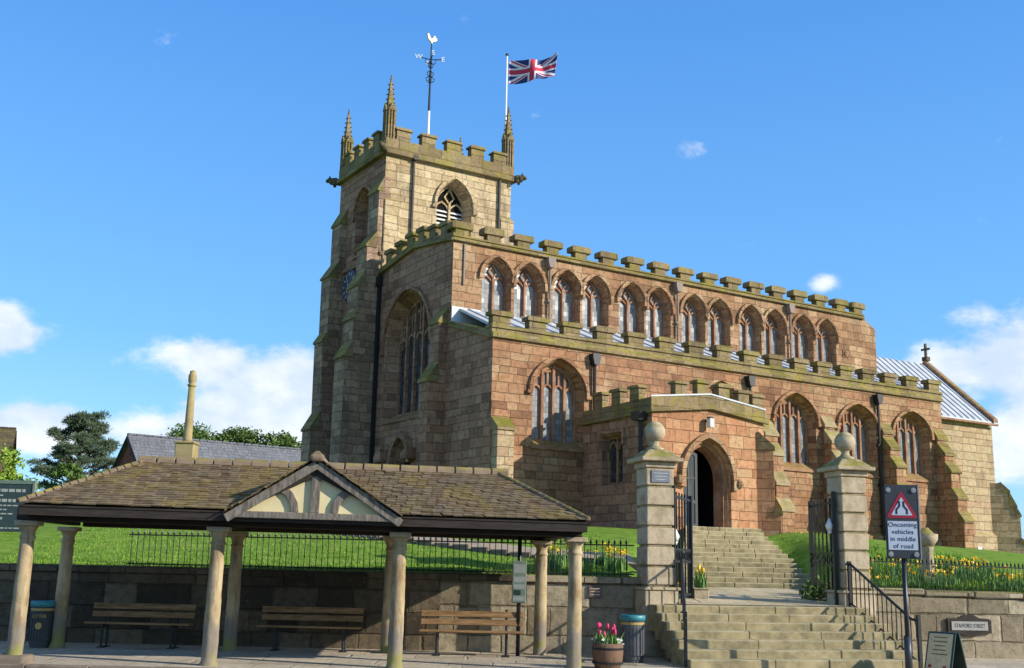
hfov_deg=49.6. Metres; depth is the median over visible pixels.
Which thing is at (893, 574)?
daffodil clump
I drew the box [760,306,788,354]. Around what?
window
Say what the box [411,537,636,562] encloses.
path
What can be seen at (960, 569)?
daffodil clump
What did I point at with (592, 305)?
window
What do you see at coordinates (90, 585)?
retaining wall
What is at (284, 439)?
tree
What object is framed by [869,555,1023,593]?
iron railing
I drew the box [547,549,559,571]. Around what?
daffodil clump
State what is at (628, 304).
window
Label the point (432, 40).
weather vane
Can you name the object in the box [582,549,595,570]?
daffodil clump
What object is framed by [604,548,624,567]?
daffodil clump
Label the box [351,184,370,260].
window
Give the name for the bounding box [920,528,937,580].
stone pedestal
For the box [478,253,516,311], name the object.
window
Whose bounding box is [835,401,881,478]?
window
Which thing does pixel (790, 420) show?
window
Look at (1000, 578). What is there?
daffodil clump
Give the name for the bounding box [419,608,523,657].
park bench
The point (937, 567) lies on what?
daffodil clump
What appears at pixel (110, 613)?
park bench
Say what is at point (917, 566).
daffodil clump
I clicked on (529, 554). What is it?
path edging
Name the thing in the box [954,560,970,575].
daffodil clump
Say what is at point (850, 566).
handrail
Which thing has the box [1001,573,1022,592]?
daffodil clump
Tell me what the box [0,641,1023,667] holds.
pavement
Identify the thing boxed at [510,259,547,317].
window
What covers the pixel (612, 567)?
daffodil clump
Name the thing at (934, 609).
retaining wall
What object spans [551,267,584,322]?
window
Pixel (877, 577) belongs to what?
daffodil clump
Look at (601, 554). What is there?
daffodil clump
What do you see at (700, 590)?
planter
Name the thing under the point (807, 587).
shrub
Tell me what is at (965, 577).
daffodil clump
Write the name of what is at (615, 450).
window
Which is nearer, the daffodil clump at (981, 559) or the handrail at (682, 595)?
the handrail at (682, 595)
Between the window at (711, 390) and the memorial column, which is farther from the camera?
the window at (711, 390)
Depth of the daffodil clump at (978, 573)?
24.05 m
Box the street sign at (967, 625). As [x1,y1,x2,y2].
[946,615,991,635]
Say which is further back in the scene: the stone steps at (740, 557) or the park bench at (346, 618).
the stone steps at (740, 557)
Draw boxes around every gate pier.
[627,421,682,656]
[817,432,876,615]
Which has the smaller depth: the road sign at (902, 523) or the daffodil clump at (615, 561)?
the road sign at (902, 523)
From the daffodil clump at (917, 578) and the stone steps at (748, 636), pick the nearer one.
the stone steps at (748, 636)
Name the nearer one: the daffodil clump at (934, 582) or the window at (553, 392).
the daffodil clump at (934, 582)
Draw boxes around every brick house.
[0,427,16,478]
[112,433,300,467]
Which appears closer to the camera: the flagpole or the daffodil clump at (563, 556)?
the daffodil clump at (563, 556)
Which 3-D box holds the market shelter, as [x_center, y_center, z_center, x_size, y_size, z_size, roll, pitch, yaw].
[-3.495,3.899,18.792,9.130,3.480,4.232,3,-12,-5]
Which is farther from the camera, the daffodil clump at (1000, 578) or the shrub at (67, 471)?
the shrub at (67, 471)
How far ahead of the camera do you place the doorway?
33.25 m
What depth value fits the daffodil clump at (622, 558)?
22.10 m
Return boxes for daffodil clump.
[547,548,555,569]
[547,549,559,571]
[550,546,564,567]
[553,545,568,564]
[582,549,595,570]
[593,542,610,564]
[598,546,610,565]
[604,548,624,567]
[604,549,625,571]
[606,548,622,570]
[610,547,628,569]
[868,555,879,573]
[870,575,889,586]
[885,560,900,576]
[890,563,909,581]
[892,559,910,570]
[908,564,925,581]
[908,569,925,588]
[912,560,920,575]
[924,569,942,586]
[930,570,946,586]
[934,555,945,568]
[937,566,954,584]
[940,569,955,586]
[944,556,954,573]
[944,559,960,574]
[946,565,962,583]
[954,560,965,575]
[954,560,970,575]
[959,564,975,582]
[962,563,982,581]
[967,561,986,576]
[968,556,983,570]
[968,562,987,581]
[977,560,996,576]
[981,572,998,588]
[989,565,1008,581]
[993,573,1015,591]
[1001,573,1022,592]
[1013,572,1023,589]
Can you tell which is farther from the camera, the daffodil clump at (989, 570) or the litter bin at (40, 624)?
the daffodil clump at (989, 570)
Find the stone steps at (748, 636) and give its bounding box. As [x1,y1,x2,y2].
[648,604,924,667]
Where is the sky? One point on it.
(168, 208)
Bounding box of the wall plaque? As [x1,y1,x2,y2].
[588,586,601,597]
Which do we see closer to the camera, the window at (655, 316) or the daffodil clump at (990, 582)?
the daffodil clump at (990, 582)
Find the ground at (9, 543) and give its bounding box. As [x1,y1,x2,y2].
[0,522,1023,599]
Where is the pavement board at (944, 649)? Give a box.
[924,631,966,667]
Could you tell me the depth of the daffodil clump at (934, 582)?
23.00 m
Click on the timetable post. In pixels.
(519, 568)
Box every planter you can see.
[591,622,623,667]
[693,564,709,598]
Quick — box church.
[301,75,1023,553]
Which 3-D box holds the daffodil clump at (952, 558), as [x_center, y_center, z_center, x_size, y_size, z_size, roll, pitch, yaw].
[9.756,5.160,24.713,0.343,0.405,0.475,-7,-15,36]
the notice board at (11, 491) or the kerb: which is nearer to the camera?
the kerb
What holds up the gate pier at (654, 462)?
on the pavement
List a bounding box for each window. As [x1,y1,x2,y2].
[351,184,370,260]
[379,286,431,425]
[432,176,477,223]
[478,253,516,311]
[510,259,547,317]
[526,355,591,452]
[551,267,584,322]
[579,272,613,327]
[597,428,624,484]
[616,279,648,332]
[643,284,675,337]
[679,291,709,341]
[704,296,734,346]
[708,377,737,393]
[736,302,765,350]
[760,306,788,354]
[771,390,821,472]
[791,312,817,358]
[813,316,840,362]
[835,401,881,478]
[891,408,934,482]
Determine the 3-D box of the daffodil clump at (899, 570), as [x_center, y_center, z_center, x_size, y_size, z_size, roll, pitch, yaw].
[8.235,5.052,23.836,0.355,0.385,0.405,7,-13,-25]
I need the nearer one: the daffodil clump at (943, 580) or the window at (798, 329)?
the daffodil clump at (943, 580)
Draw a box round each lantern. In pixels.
[676,529,679,544]
[825,518,832,533]
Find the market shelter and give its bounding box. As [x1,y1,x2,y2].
[0,451,590,667]
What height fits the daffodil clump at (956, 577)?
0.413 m
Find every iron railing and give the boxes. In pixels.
[127,529,633,576]
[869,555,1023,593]
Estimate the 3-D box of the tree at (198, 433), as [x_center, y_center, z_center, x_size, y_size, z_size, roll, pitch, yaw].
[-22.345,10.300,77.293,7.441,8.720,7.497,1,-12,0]
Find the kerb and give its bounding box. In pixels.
[0,663,202,667]
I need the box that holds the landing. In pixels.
[679,587,857,606]
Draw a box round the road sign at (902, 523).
[883,484,921,667]
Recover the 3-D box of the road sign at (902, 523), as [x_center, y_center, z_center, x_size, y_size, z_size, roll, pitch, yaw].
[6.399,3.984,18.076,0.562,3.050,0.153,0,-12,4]
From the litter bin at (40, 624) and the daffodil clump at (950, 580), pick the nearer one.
the litter bin at (40, 624)
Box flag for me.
[508,52,557,83]
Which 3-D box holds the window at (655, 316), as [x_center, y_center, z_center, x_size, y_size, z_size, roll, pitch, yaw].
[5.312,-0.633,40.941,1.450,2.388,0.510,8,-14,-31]
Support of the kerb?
on the ground at (9, 543)
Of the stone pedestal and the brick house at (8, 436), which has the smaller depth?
the stone pedestal
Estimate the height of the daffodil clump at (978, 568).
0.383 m
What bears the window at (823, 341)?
in the church
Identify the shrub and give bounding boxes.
[46,462,85,488]
[799,575,831,600]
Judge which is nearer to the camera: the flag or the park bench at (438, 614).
the park bench at (438, 614)
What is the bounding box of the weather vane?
[415,33,444,133]
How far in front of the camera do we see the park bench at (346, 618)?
20.39 m
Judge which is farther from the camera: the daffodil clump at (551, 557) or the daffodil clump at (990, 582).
the daffodil clump at (990, 582)
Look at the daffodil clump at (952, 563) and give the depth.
24.65 m
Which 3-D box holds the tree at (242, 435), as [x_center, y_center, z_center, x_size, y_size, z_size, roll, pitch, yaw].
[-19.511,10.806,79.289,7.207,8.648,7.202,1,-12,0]
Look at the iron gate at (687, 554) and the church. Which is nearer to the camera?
the iron gate at (687, 554)
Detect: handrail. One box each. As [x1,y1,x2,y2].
[680,557,687,667]
[846,561,922,667]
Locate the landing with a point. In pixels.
(749, 596)
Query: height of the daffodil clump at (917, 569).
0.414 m
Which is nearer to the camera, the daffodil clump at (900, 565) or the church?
the daffodil clump at (900, 565)
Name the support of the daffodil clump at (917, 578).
on the ground at (9, 543)
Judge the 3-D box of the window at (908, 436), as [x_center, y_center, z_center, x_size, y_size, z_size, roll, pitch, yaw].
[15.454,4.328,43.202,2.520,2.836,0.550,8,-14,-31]
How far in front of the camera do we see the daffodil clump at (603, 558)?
22.62 m
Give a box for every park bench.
[84,601,195,648]
[257,604,363,652]
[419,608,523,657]
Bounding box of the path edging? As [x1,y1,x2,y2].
[335,534,638,570]
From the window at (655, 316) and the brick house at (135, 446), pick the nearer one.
the window at (655, 316)
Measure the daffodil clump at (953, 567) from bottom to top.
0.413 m
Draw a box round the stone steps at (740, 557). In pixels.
[683,526,809,588]
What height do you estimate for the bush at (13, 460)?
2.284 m
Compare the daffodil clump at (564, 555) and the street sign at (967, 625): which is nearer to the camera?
the street sign at (967, 625)
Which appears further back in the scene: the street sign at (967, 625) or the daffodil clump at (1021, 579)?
the daffodil clump at (1021, 579)
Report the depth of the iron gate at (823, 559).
22.60 m
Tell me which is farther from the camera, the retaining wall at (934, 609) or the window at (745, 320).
the window at (745, 320)
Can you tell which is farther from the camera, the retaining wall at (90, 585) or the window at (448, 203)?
the window at (448, 203)
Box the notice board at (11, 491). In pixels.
[0,480,37,531]
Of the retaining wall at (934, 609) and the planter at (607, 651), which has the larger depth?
the retaining wall at (934, 609)
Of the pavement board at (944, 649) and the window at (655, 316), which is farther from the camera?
the window at (655, 316)
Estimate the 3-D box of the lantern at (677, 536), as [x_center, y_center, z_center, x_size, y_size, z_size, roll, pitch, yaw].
[3.114,3.894,21.300,0.217,0.300,0.162,4,-12,-14]
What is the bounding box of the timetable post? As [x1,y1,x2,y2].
[512,536,526,655]
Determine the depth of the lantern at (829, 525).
22.10 m
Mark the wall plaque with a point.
(594, 591)
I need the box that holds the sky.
[0,0,1023,538]
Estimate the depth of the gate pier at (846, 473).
22.04 m
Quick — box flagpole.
[504,53,508,132]
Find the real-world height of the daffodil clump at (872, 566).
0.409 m
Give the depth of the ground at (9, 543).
24.12 m
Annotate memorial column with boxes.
[174,370,199,460]
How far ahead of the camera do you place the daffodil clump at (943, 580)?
23.04 m
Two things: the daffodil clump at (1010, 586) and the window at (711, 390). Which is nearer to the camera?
the daffodil clump at (1010, 586)
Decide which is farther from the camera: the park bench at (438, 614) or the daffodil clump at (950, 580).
the daffodil clump at (950, 580)
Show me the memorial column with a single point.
(187, 446)
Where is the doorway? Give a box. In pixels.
[675,433,743,527]
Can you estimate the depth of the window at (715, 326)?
42.65 m
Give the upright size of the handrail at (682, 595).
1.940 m
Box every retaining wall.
[0,563,640,653]
[867,587,1023,658]
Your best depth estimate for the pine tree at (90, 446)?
103.98 m
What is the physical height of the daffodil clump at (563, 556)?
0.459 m
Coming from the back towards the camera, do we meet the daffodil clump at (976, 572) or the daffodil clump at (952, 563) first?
the daffodil clump at (952, 563)
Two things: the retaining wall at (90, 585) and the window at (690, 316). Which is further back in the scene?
the window at (690, 316)
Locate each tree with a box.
[25,410,122,489]
[161,421,221,440]
[215,425,272,444]
[248,430,301,447]
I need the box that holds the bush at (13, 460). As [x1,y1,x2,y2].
[0,443,42,489]
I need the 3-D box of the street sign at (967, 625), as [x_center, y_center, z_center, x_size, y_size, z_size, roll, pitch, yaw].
[9.040,5.766,21.935,0.920,0.410,0.066,2,-12,-6]
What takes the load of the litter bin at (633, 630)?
on the pavement
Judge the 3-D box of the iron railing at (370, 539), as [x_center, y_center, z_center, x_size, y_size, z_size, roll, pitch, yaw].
[-2.519,4.225,21.376,9.750,0.720,0.064,1,-12,0]
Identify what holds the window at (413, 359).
in the church
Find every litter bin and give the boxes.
[27,600,55,647]
[620,614,645,662]
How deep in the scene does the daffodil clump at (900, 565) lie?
24.49 m
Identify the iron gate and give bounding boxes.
[671,485,692,598]
[808,491,838,604]

